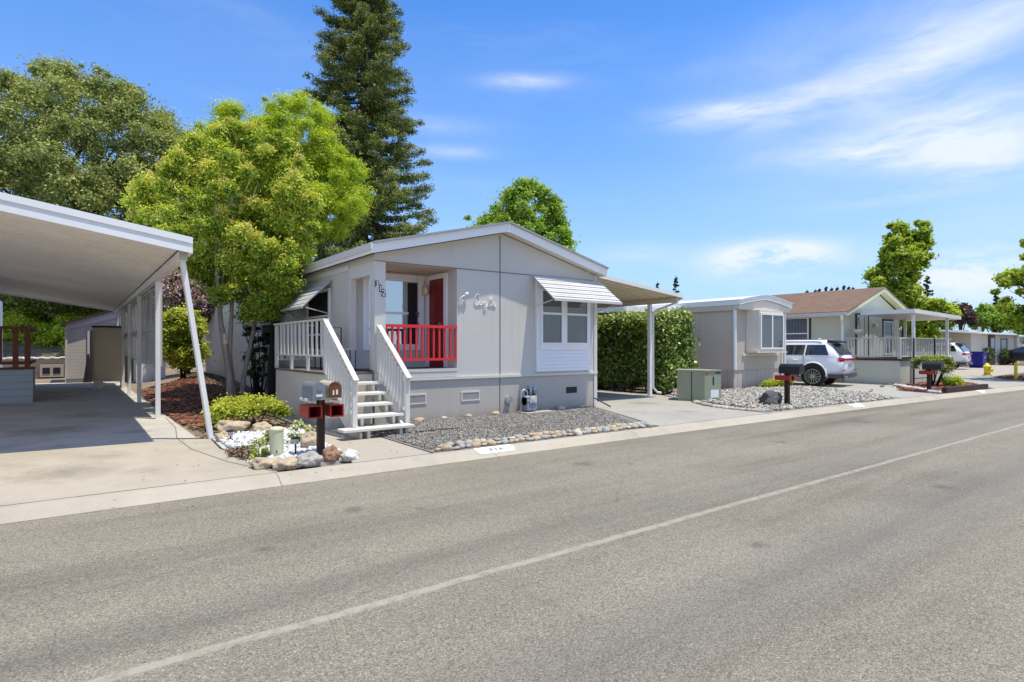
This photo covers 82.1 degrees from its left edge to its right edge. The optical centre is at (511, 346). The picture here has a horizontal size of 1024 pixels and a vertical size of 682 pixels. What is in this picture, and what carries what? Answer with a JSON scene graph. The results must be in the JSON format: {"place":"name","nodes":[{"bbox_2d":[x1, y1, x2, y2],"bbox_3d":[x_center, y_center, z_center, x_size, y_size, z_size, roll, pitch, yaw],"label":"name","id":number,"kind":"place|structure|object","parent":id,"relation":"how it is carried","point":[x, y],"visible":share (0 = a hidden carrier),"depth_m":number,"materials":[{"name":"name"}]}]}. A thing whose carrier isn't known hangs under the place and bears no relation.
{"place":"outdoors","nodes":[
{"label":"outdoors","id":0,"kind":"place"},
{"bbox_2d":[83,354,91,382],"bbox_3d":[-17.921,0.928,24.811,0.302,1.224,0.295,0,0,31],"label":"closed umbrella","id":1,"kind":"object","parent":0,"point":[87,376],"visible":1,"depth_m":24.80,"materials":[{"name":"black fabric"}]},
{"bbox_2d":[0,381,195,453],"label":"carport floor","id":2,"kind":"structure","parent":0,"point":[61,415],"depth_m":12.04,"materials":[{"name":"concrete"}]},
{"bbox_2d":[0,301,2,366],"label":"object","id":3,"kind":"structure","parent":2,"relation":"on","point":[1,313],"depth_m":24.21,"materials":[{"name":"white"}]},
{"bbox_2d":[0,326,36,403],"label":"deck","id":4,"kind":"structure","parent":2,"relation":"on","point":[17,383],"depth_m":15.74,"materials":[{"name":"brown"}]},
{"bbox_2d":[66,378,83,382],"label":"step block","id":5,"kind":"structure","parent":2,"relation":"on","point":[74,380],"depth_m":24.58,"materials":[{"name":"grey concrete"}]},
{"bbox_2d":[92,325,121,388],"bbox_3d":[-14.654,0.390,21.323,0.960,2.260,0.790,0,0,-37],"label":"storage cabinet","id":6,"kind":"object","parent":2,"relation":"on","point":[107,353],"visible":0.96,"depth_m":21.00,"materials":[{"name":"beige plastic"}]},
{"bbox_2d":[0,192,214,439],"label":"carport","id":7,"kind":"object","parent":2,"relation":"on","point":[56,253],"visible":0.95,"depth_m":11.02,"materials":[{"name":"white paint"}]},
{"bbox_2d":[125,304,131,357],"bbox_3d":[-13.090,-0.492,20.074,0.036,1.725,3.100,0,0,-37],"label":"louvre screen","id":8,"kind":"object","parent":7,"relation":"hanging from","point":[126,339],"visible":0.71,"depth_m":20.45,"materials":[{"name":"grey metal"}]},
{"bbox_2d":[132,297,141,360],"bbox_3d":[-11.092,-0.474,17.386,0.036,1.761,3.600,0,0,-37],"label":"louvre screen","id":9,"kind":"object","parent":7,"relation":"hanging from","point":[134,345],"visible":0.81,"depth_m":17.84,"materials":[{"name":"grey metal"}]},
{"bbox_2d":[142,283,161,367],"bbox_3d":[-8.723,-0.453,14.200,0.036,1.805,4.340,0,0,-37],"label":"louvre screen","id":10,"kind":"object","parent":7,"relation":"hanging from","point":[148,347],"visible":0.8,"depth_m":14.44,"materials":[{"name":"grey metal"}]},
{"bbox_2d":[0,437,276,505],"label":"driveway","id":11,"kind":"structure","parent":0,"point":[33,476],"depth_m":7.31,"materials":[{"name":"beige concrete"}]},
{"bbox_2d":[165,417,272,470],"bbox_3d":[-5.310,1.516,9.712,0.450,0.004,7.064,0,0,-40],"label":"driveway joint","id":12,"kind":"object","parent":11,"relation":"on","point":[205,453],"visible":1,"depth_m":8.39,"materials":[{"name":"grey concrete"}]},
{"bbox_2d":[134,356,164,382],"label":"garden shed","id":13,"kind":"structure","parent":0,"point":[147,372],"depth_m":24.78,"materials":[{"name":"white"}]},
{"bbox_2d":[314,327,341,369],"bbox_3d":[-3.932,0.042,12.531,0.464,0.895,0.434,0,0,-37],"label":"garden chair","id":14,"kind":"object","parent":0,"point":[319,348],"visible":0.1,"depth_m":12.49,"materials":[{"name":"black metal"}]},
{"bbox_2d":[263,411,428,462],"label":"path","id":15,"kind":"structure","parent":0,"point":[371,448],"depth_m":9.00,"materials":[{"name":"concrete"}]},
{"bbox_2d":[358,406,656,452],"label":"gravel","id":16,"kind":"structure","parent":0,"point":[565,419],"depth_m":11.13,"materials":[{"name":"grey gravel"}]},
{"bbox_2d":[516,384,553,413],"bbox_3d":[0.484,1.195,13.345,0.800,0.690,0.544,0,0,-37],"label":"gas meter","id":17,"kind":"object","parent":16,"relation":"on","point":[528,404],"visible":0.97,"depth_m":13.14,"materials":[{"name":"metal"}]},
{"bbox_2d":[0,390,1023,681],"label":"road","id":18,"kind":"structure","parent":0,"point":[878,544],"depth_m":4.22,"materials":[{"name":"grey asphalt"}]},
{"bbox_2d":[0,0,1023,335],"label":"sky","id":19,"kind":"structure","parent":0,"point":[723,148],"materials":[{"name":"blue"}]},
{"bbox_2d":[3,303,1023,471],"bbox_3d":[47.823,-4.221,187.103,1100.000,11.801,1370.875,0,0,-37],"label":"ground","id":20,"kind":"structure","parent":0,"point":[56,350],"depth_m":25.28,"materials":[{"name":"soil"}]},
{"bbox_2d":[3,359,64,377],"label":"garden wall","id":21,"kind":"structure","parent":20,"relation":"on","point":[37,363],"depth_m":28.39,"materials":[{"name":"grey concrete"}]},
{"bbox_2d":[3,296,100,352],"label":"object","id":22,"kind":"object","parent":20,"relation":"on","point":[46,331],"visible":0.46,"depth_m":38.64,"materials":[{"name":"green plant"}]},
{"bbox_2d":[40,364,63,376],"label":"concrete block","id":23,"kind":"structure","parent":20,"relation":"on","point":[51,370],"depth_m":28.36,"materials":[{"name":"beige concrete"}]},
{"bbox_2d":[0,47,212,325],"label":"oak tree","id":24,"kind":"object","parent":20,"relation":"on","point":[41,151],"visible":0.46,"depth_m":38.75,"materials":[{"name":"green plant"}]},
{"bbox_2d":[60,309,163,382],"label":"garden shed","id":25,"kind":"structure","parent":20,"relation":"on","point":[78,340],"depth_m":25.03,"materials":[{"name":"grey"}]},
{"bbox_2d":[90,325,136,381],"bbox_3d":[-17.220,0.295,25.764,2.100,2.450,0.020,0,0,-37],"label":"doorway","id":26,"kind":"structure","parent":25,"relation":"in","point":[91,332],"depth_m":25.90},
{"bbox_2d":[152,270,215,373],"bbox_3d":[-13.776,-1.067,24.938,2.722,4.516,3.429,0,0,-37],"label":"flowering shrub","id":27,"kind":"object","parent":20,"relation":"on","point":[173,295],"visible":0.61,"depth_m":24.31,"materials":[{"name":"pink plant"}]},
{"bbox_2d":[162,302,215,378],"bbox_3d":[-11.967,-0.195,21.531,1.970,2.825,2.311,0,0,-37],"label":"round shrub","id":28,"kind":"object","parent":20,"relation":"on","point":[177,351],"visible":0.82,"depth_m":21.13,"materials":[{"name":"green plant"}]},
{"bbox_2d":[136,377,242,427],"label":"mulch","id":29,"kind":"object","parent":20,"relation":"on","point":[182,408],"visible":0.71,"depth_m":16.30,"materials":[{"name":"red plant"}]},
{"bbox_2d":[147,101,266,283],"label":"oak tree","id":30,"kind":"object","parent":20,"relation":"on","point":[190,146],"depth_m":51.89,"materials":[{"name":"green plant"}]},
{"bbox_2d":[114,116,331,397],"bbox_3d":[-6.968,-2.090,14.478,5.467,7.636,3.830,0,0,36],"label":"blossoming tree","id":31,"kind":"object","parent":20,"relation":"on","point":[281,256],"visible":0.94,"depth_m":13.81,"materials":[{"name":"green plant"}]},
{"bbox_2d":[178,372,291,437],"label":"leaf litter","id":32,"kind":"object","parent":20,"relation":"on","point":[207,376],"visible":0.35,"depth_m":16.82,"materials":[{"name":"brown plant"}]},
{"bbox_2d":[201,392,296,427],"bbox_3d":[-5.032,1.223,11.244,1.733,0.711,1.462,0,0,-37],"label":"shrub","id":33,"kind":"object","parent":20,"relation":"on","point":[241,407],"visible":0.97,"depth_m":10.99,"materials":[{"name":"green plant"}]},
{"bbox_2d":[239,324,269,393],"bbox_3d":[-7.592,0.385,17.527,0.985,2.116,1.123,0,0,-37],"label":"open shrub","id":34,"kind":"object","parent":20,"relation":"on","point":[253,371],"visible":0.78,"depth_m":17.43,"materials":[{"name":"green plant"}]},
{"bbox_2d":[212,428,340,468],"bbox_3d":[-3.613,1.574,9.102,1.540,0.120,3.680,0,0,-37],"label":"rock bed","id":35,"kind":"object","parent":20,"relation":"on","point":[220,445],"visible":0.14,"depth_m":8.62,"materials":[{"name":"grey stone"}]},
{"bbox_2d":[215,431,232,441],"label":"boulder","id":36,"kind":"object","parent":35,"relation":"on","point":[218,436],"visible":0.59,"depth_m":9.37,"materials":[{"name":"beige stone"}]},
{"bbox_2d":[214,420,250,432],"bbox_3d":[-4.804,1.373,10.127,0.584,0.235,0.400,0,0,-37],"label":"boulder","id":37,"kind":"object","parent":35,"relation":"on","point":[226,425],"visible":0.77,"depth_m":10.00,"materials":[{"name":"beige stone"}]},
{"bbox_2d":[224,444,258,459],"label":"dry plant","id":38,"kind":"object","parent":35,"relation":"on","point":[240,451],"visible":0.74,"depth_m":8.06,"materials":[{"name":"brown plant"}]},
{"bbox_2d":[246,434,269,461],"bbox_3d":[-3.390,1.372,7.850,0.329,0.405,0.376,0,0,-37],"label":"flowering plant","id":39,"kind":"object","parent":35,"relation":"on","point":[255,451],"visible":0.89,"depth_m":7.83,"materials":[{"name":"green plant"}]},
{"bbox_2d":[250,421,271,431],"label":"boulder","id":40,"kind":"object","parent":35,"relation":"on","point":[262,425],"visible":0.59,"depth_m":10.22,"materials":[{"name":"beige stone"}]},
{"bbox_2d":[249,457,280,469],"bbox_3d":[-3.087,1.469,7.391,0.386,0.181,0.319,0,0,-37],"label":"boulder","id":41,"kind":"object","parent":35,"relation":"on","point":[258,463],"visible":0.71,"depth_m":7.29,"materials":[{"name":"beige stone"}]},
{"bbox_2d":[261,428,285,445],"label":"flowering plant","id":42,"kind":"object","parent":35,"relation":"on","point":[267,435],"visible":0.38,"depth_m":8.81,"materials":[{"name":"green plant"}]},
{"bbox_2d":[269,426,283,456],"bbox_3d":[-3.172,1.300,7.921,0.188,0.440,0.189,0,0,-37],"label":"utility pedestal","id":43,"kind":"object","parent":35,"relation":"on","point":[276,440],"visible":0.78,"depth_m":7.85,"materials":[{"name":"beige plastic"}]},
{"bbox_2d":[214,427,340,458],"bbox_3d":[-3.495,1.481,8.950,1.438,0.130,3.282,0,0,-37],"label":"white rock","id":44,"kind":"object","parent":35,"relation":"on","point":[238,438],"visible":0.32,"depth_m":8.94,"materials":[{"name":"white stone"}]},
{"bbox_2d":[286,418,314,444],"bbox_3d":[-3.221,1.336,8.941,0.422,0.474,0.402,0,0,-37],"label":"flowering plant","id":45,"kind":"object","parent":35,"relation":"on","point":[295,426],"visible":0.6,"depth_m":8.90,"materials":[{"name":"green plant"}]},
{"bbox_2d":[300,431,315,447],"bbox_3d":[-2.984,1.385,8.669,0.288,0.285,0.322,0,0,0],"label":"boulder","id":46,"kind":"object","parent":35,"relation":"on","point":[308,439],"visible":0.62,"depth_m":8.59,"materials":[{"name":"beige stone"}]},
{"bbox_2d":[295,451,322,467],"bbox_3d":[-2.633,1.442,7.540,0.280,0.196,0.382,0,0,37],"label":"boulder","id":47,"kind":"object","parent":35,"relation":"on","point":[310,458],"visible":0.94,"depth_m":7.46,"materials":[{"name":"grey stone"}]},
{"bbox_2d":[299,380,343,454],"bbox_3d":[-2.583,1.033,7.976,0.491,1.134,0.515,0,0,-37],"label":"mailbox post","id":48,"kind":"object","parent":35,"relation":"on","point":[321,392],"visible":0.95,"depth_m":7.94,"materials":[{"name":"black wood"}]},
{"bbox_2d":[322,445,340,462],"bbox_3d":[-2.421,1.426,7.798,0.233,0.235,0.254,0,0,36],"label":"boulder","id":49,"kind":"object","parent":35,"relation":"on","point":[331,453],"visible":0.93,"depth_m":7.73,"materials":[{"name":"brown stone"}]},
{"bbox_2d":[271,456,297,471],"bbox_3d":[-2.845,1.470,7.350,0.243,0.168,0.348,0,0,25],"label":"boulder","id":50,"kind":"object","parent":20,"relation":"on","point":[289,463],"visible":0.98,"depth_m":7.29,"materials":[{"name":"beige stone"}]},
{"bbox_2d":[186,87,382,397],"bbox_3d":[-6.863,-2.974,17.408,5.878,9.204,4.380,0,0,3],"label":"feathery tree","id":51,"kind":"object","parent":20,"relation":"on","point":[322,144],"visible":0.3,"depth_m":16.55,"materials":[{"name":"green plant"}]},
{"bbox_2d":[273,318,414,438],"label":"porch steps","id":52,"kind":"structure","parent":20,"relation":"on","point":[360,390],"depth_m":10.86,"materials":[{"name":"white paint"}]},
{"bbox_2d":[340,449,359,461],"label":"boulder","id":53,"kind":"object","parent":20,"relation":"on","point":[347,455],"visible":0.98,"depth_m":7.83,"materials":[{"name":"white stone"}]},
{"bbox_2d":[298,0,438,262],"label":"redwood tree","id":54,"kind":"object","parent":20,"relation":"on","point":[374,26],"visible":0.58,"depth_m":28.87,"materials":[{"name":"green plant"}]},
{"bbox_2d":[206,221,621,423],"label":"house","id":55,"kind":"structure","parent":20,"relation":"on","point":[536,325],"depth_m":13.13,"materials":[{"name":"grey"}]},
{"bbox_2d":[261,319,270,346],"bbox_3d":[-7.262,-0.655,17.528,0.039,1.350,1.600,0,0,-37],"label":"window","id":56,"kind":"structure","parent":55,"relation":"in","point":[264,326],"depth_m":17.76,"materials":[{"name":"black glass"}]},
{"bbox_2d":[306,288,330,351],"bbox_3d":[-4.607,-0.605,13.957,0.039,1.450,1.600,0,0,-37],"label":"window","id":57,"kind":"structure","parent":55,"relation":"in","point":[322,301],"depth_m":13.95,"materials":[{"name":"black glass"}]},
{"bbox_2d":[363,273,424,349],"bbox_3d":[-2.603,-0.760,12.989,1.510,1.691,0.044,0,0,-37],"label":"window","id":58,"kind":"structure","parent":55,"relation":"in","point":[396,284],"depth_m":13.03,"materials":[{"name":"white"}]},
{"bbox_2d":[427,273,447,367],"bbox_3d":[-1.695,-0.570,13.091,0.099,2.060,0.875,0,0,-37],"label":"door","id":59,"kind":"structure","parent":55,"relation":"in","point":[437,298],"depth_m":13.04,"materials":[{"name":"red paint"}]},
{"bbox_2d":[474,294,495,310],"bbox_3d":[-0.585,-0.963,12.879,0.581,0.358,0.017,0,0,-37],"label":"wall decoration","id":60,"kind":"object","parent":55,"relation":"attached to","point":[490,300],"visible":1,"depth_m":12.90,"materials":[{"name":"white paint"}]},
{"bbox_2d":[540,288,563,344],"bbox_3d":[0.953,-0.700,13.947,0.690,1.320,0.039,0,0,-37],"label":"window","id":61,"kind":"structure","parent":55,"relation":"in","point":[551,312],"depth_m":13.93,"materials":[{"name":"white glass"}]},
{"bbox_2d":[566,301,588,344],"bbox_3d":[1.595,-0.700,14.424,0.770,1.320,0.039,0,0,-37],"label":"window","id":62,"kind":"structure","parent":55,"relation":"in","point":[577,313],"depth_m":14.45,"materials":[{"name":"white glass"}]},
{"bbox_2d":[0,386,1023,524],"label":"kerb","id":63,"kind":"structure","parent":20,"relation":"on","point":[23,512],"depth_m":7.44,"materials":[{"name":"concrete"}]},
{"bbox_2d":[474,444,514,453],"bbox_3d":[-0.261,1.542,8.816,0.683,0.059,0.205,0,0,-37],"label":"kerb marking","id":64,"kind":"object","parent":63,"relation":"on","point":[486,450],"visible":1,"depth_m":8.78,"materials":[{"name":"white paint"}]},
{"bbox_2d":[2,385,1023,505],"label":"kerb joint","id":65,"kind":"object","parent":63,"relation":"on","point":[275,472],"visible":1,"depth_m":6.54,"materials":[{"name":"grey concrete"}]},
{"bbox_2d":[463,175,581,251],"bbox_3d":[0.604,-3.767,31.043,5.914,10.903,5.422,0,0,29],"label":"round tree","id":66,"kind":"object","parent":20,"relation":"on","point":[519,196],"visible":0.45,"depth_m":30.43,"materials":[{"name":"green plant"}]},
{"bbox_2d":[597,306,676,314],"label":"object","id":67,"kind":"object","parent":20,"relation":"on","point":[623,308],"visible":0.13,"depth_m":21.23,"materials":[{"name":"white paint"}]},
{"bbox_2d":[597,304,700,394],"bbox_3d":[3.525,0.181,21.788,2.519,3.225,7.193,0,0,-37],"label":"hedge","id":68,"kind":"object","parent":20,"relation":"on","point":[674,351],"visible":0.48,"depth_m":19.55,"materials":[{"name":"green plant"}]},
{"bbox_2d":[609,295,792,388],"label":"house","id":69,"kind":"structure","parent":20,"relation":"on","point":[742,341],"depth_m":21.37,"materials":[{"name":"beige metal"}]},
{"bbox_2d":[746,310,782,350],"bbox_3d":[9.370,-0.565,21.649,1.970,1.490,0.410,0,0,-37],"label":"bay window","id":70,"kind":"structure","parent":69,"relation":"in","point":[752,316],"depth_m":21.14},
{"bbox_2d":[760,313,783,348],"bbox_3d":[9.509,-0.550,21.470,1.560,1.300,0.039,0,0,-37],"label":"window","id":71,"kind":"structure","parent":69,"relation":"in","point":[771,325],"depth_m":21.45,"materials":[{"name":"white glass"}]},
{"bbox_2d":[664,385,900,412],"bbox_3d":[8.195,1.574,17.857,9.140,0.120,4.916,0,0,-37],"label":"rock bed","id":72,"kind":"object","parent":20,"relation":"on","point":[672,396],"visible":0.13,"depth_m":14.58,"materials":[{"name":"grey gravel"}]},
{"bbox_2d":[676,369,721,400],"bbox_3d":[5.157,1.093,16.712,1.019,0.875,1.279,0,0,-37],"label":"utility box","id":73,"kind":"object","parent":72,"relation":"on","point":[697,384],"visible":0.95,"depth_m":16.34,"materials":[{"name":"green paint"}]},
{"bbox_2d":[759,377,776,387],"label":"daylily","id":74,"kind":"object","parent":72,"relation":"on","point":[770,382],"visible":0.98,"depth_m":21.11,"materials":[{"name":"green plant"}]},
{"bbox_2d":[759,390,781,404],"bbox_3d":[6.648,1.333,15.049,0.560,0.430,0.587,0,0,4],"label":"boulder","id":75,"kind":"object","parent":72,"relation":"on","point":[769,397],"visible":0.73,"depth_m":14.93,"materials":[{"name":"grey stone"}]},
{"bbox_2d":[775,364,804,403],"bbox_3d":[7.094,1.002,14.989,0.370,1.137,0.625,0,0,-37],"label":"mailbox","id":76,"kind":"object","parent":72,"relation":"on","point":[786,370],"visible":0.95,"depth_m":14.97,"materials":[{"name":"black metal"}]},
{"bbox_2d":[843,337,952,384],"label":"deck","id":77,"kind":"structure","parent":20,"relation":"on","point":[887,370],"depth_m":23.76,"materials":[{"name":"white wood"}]},
{"bbox_2d":[861,309,960,382],"bbox_3d":[17.460,0.015,25.625,5.300,3.010,2.000,0,0,-37],"label":"patio cover","id":78,"kind":"object","parent":20,"relation":"on","point":[912,315],"visible":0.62,"depth_m":24.89,"materials":[{"name":"white metal"}]},
{"bbox_2d":[922,276,934,299],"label":"conifer","id":79,"kind":"object","parent":20,"relation":"on","point":[927,291],"visible":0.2,"depth_m":99.80,"materials":[{"name":"green plant"}]},
{"bbox_2d":[898,380,992,393],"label":"mulch","id":80,"kind":"object","parent":20,"relation":"on","point":[924,385],"visible":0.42,"depth_m":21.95,"materials":[{"name":"red plant"}]},
{"bbox_2d":[913,338,934,383],"bbox_3d":[16.540,0.595,23.552,2.200,1.850,0.070,0,0,-37],"label":"metal fence","id":81,"kind":"object","parent":80,"relation":"on","point":[914,357],"visible":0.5,"depth_m":22.91,"materials":[{"name":"black metal"}]},
{"bbox_2d":[919,362,943,389],"bbox_3d":[13.990,1.036,19.591,0.370,1.067,0.625,0,0,-37],"label":"mailbox","id":82,"kind":"object","parent":80,"relation":"on","point":[928,366],"visible":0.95,"depth_m":19.55,"materials":[{"name":"black metal"}]},
{"bbox_2d":[909,353,956,385],"bbox_3d":[15.904,0.918,22.231,1.798,1.331,1.467,0,0,-37],"label":"topiary","id":83,"kind":"object","parent":80,"relation":"on","point":[949,364],"visible":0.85,"depth_m":22.01,"materials":[{"name":"green plant"}]},
{"bbox_2d":[941,373,966,385],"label":"bush","id":84,"kind":"object","parent":80,"relation":"on","point":[953,380],"visible":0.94,"depth_m":22.04,"materials":[{"name":"green plant"}]},
{"bbox_2d":[942,384,987,392],"bbox_3d":[15.542,1.430,20.118,3.456,0.180,0.140,0,0,-33],"label":"timber border","id":85,"kind":"object","parent":80,"relation":"on","point":[963,388],"visible":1,"depth_m":19.88,"materials":[{"name":"brown wood"}]},
{"bbox_2d":[949,299,980,329],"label":"distant tree","id":86,"kind":"object","parent":20,"relation":"on","point":[969,317],"visible":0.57,"depth_m":74.33,"materials":[{"name":"purple plant"}]},
{"bbox_2d":[983,347,996,363],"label":"potted plant","id":87,"kind":"object","parent":20,"relation":"on","point":[989,353],"visible":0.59,"depth_m":46.62,"materials":[{"name":"green plant"}]},
{"bbox_2d":[968,299,1015,332],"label":"distant tree","id":88,"kind":"object","parent":20,"relation":"on","point":[989,318],"visible":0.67,"depth_m":78.61,"materials":[{"name":"green plant"}]},
{"bbox_2d":[998,348,1010,364],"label":"shrub","id":89,"kind":"object","parent":20,"relation":"on","point":[1002,357],"visible":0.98,"depth_m":48.76,"materials":[{"name":"green plant"}]},
{"bbox_2d":[995,374,1023,380],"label":"mulch bed","id":90,"kind":"object","parent":20,"relation":"on","point":[1005,378],"visible":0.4,"depth_m":27.79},
{"bbox_2d":[988,238,1023,343],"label":"maple tree","id":91,"kind":"object","parent":90,"relation":"on","point":[1009,279],"visible":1,"depth_m":27.01,"materials":[{"name":"green plant"}]},
{"bbox_2d":[1000,346,1023,364],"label":"parked car","id":92,"kind":"object","parent":20,"relation":"on","point":[1016,354],"visible":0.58,"depth_m":48.63,"materials":[{"name":"black paint"}]},
{"bbox_2d":[596,390,766,426],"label":"driveway","id":93,"kind":"structure","parent":0,"point":[673,411],"depth_m":14.14,"materials":[{"name":"grey concrete"}]},
{"bbox_2d":[597,276,683,395],"bbox_3d":[-0.222,-0.198,21.590,3.864,3.435,13.080,0,0,-37],"label":"carport","id":94,"kind":"object","parent":93,"relation":"on","point":[627,293],"visible":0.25,"depth_m":17.85,"materials":[{"name":"beige metal"}]},
{"bbox_2d":[771,287,907,381],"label":"house","id":95,"kind":"structure","parent":0,"point":[830,315],"depth_m":26.21,"materials":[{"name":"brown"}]},
{"bbox_2d":[786,318,810,339],"bbox_3d":[12.711,-0.549,26.612,0.044,1.721,1.690,0,0,-37],"label":"window","id":96,"kind":"structure","parent":95,"relation":"in","point":[798,328],"depth_m":26.41,"materials":[{"name":"white glass"}]},
{"bbox_2d":[855,313,868,357],"bbox_3d":[15.426,-0.475,25.889,1.250,1.930,0.049,0,0,-37],"label":"door","id":97,"kind":"structure","parent":95,"relation":"in","point":[863,320],"depth_m":25.87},
{"bbox_2d":[882,319,893,355],"bbox_3d":[17.592,-0.414,27.501,1.170,1.731,0.044,0,0,-37],"label":"door","id":98,"kind":"structure","parent":95,"relation":"in","point":[887,324],"depth_m":27.49,"materials":[{"name":"white glass"}]},
{"bbox_2d":[791,380,935,397],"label":"driveway","id":99,"kind":"structure","parent":0,"point":[890,390],"depth_m":21.18,"materials":[{"name":"grey concrete"}]},
{"bbox_2d":[786,338,856,385],"bbox_3d":[11.058,0.589,24.033,5.050,1.859,2.320,0,0,44],"label":"parked suv","id":100,"kind":"object","parent":99,"relation":"on","point":[822,361],"visible":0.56,"depth_m":22.30,"materials":[{"name":"white paint"}]},
{"bbox_2d":[899,327,1023,366],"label":"house","id":101,"kind":"structure","parent":0,"point":[979,340],"depth_m":47.36,"materials":[{"name":"white metal"}]},
{"bbox_2d":[988,335,994,364],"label":"door","id":102,"kind":"structure","parent":101,"relation":"in","point":[992,362],"depth_m":47.81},
{"bbox_2d":[970,374,1004,376],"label":"path","id":103,"kind":"structure","parent":0,"point":[993,375],"depth_m":30.52,"materials":[{"name":"concrete"}]},
{"bbox_2d":[983,363,993,375],"bbox_3d":[24.746,1.190,30.574,0.480,0.660,0.450,0,0,-37],"label":"fire hydrant","id":104,"kind":"object","parent":103,"relation":"on","point":[988,369],"visible":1,"depth_m":30.46,"materials":[{"name":"yellow metal"}]},
{"bbox_2d":[952,365,1023,376],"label":"driveway","id":105,"kind":"structure","parent":0,"point":[998,369],"depth_m":37.22,"materials":[{"name":"concrete"}]},
{"bbox_2d":[861,217,965,349],"bbox_3d":[24.533,-3.148,36.034,6.668,9.650,3.680,0,0,-6],"label":"maple tree","id":106,"kind":"object","parent":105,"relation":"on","point":[905,288],"visible":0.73,"depth_m":35.36,"materials":[{"name":"green plant"}]},
{"bbox_2d":[907,342,972,367],"bbox_3d":[28.716,0.594,40.869,2.320,1.859,5.050,0,0,-41],"label":"parked suv","id":107,"kind":"object","parent":105,"relation":"on","point":[960,353],"visible":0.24,"depth_m":38.89,"materials":[{"name":"white paint"}]},
{"bbox_2d":[969,351,988,367],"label":"recycling bin","id":108,"kind":"object","parent":105,"relation":"on","point":[978,359],"visible":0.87,"depth_m":41.86,"materials":[{"name":"blue plastic"}]},
{"bbox_2d":[953,375,1023,388],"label":"driveway","id":109,"kind":"structure","parent":0,"point":[992,382],"depth_m":25.45,"materials":[{"name":"grey concrete"}]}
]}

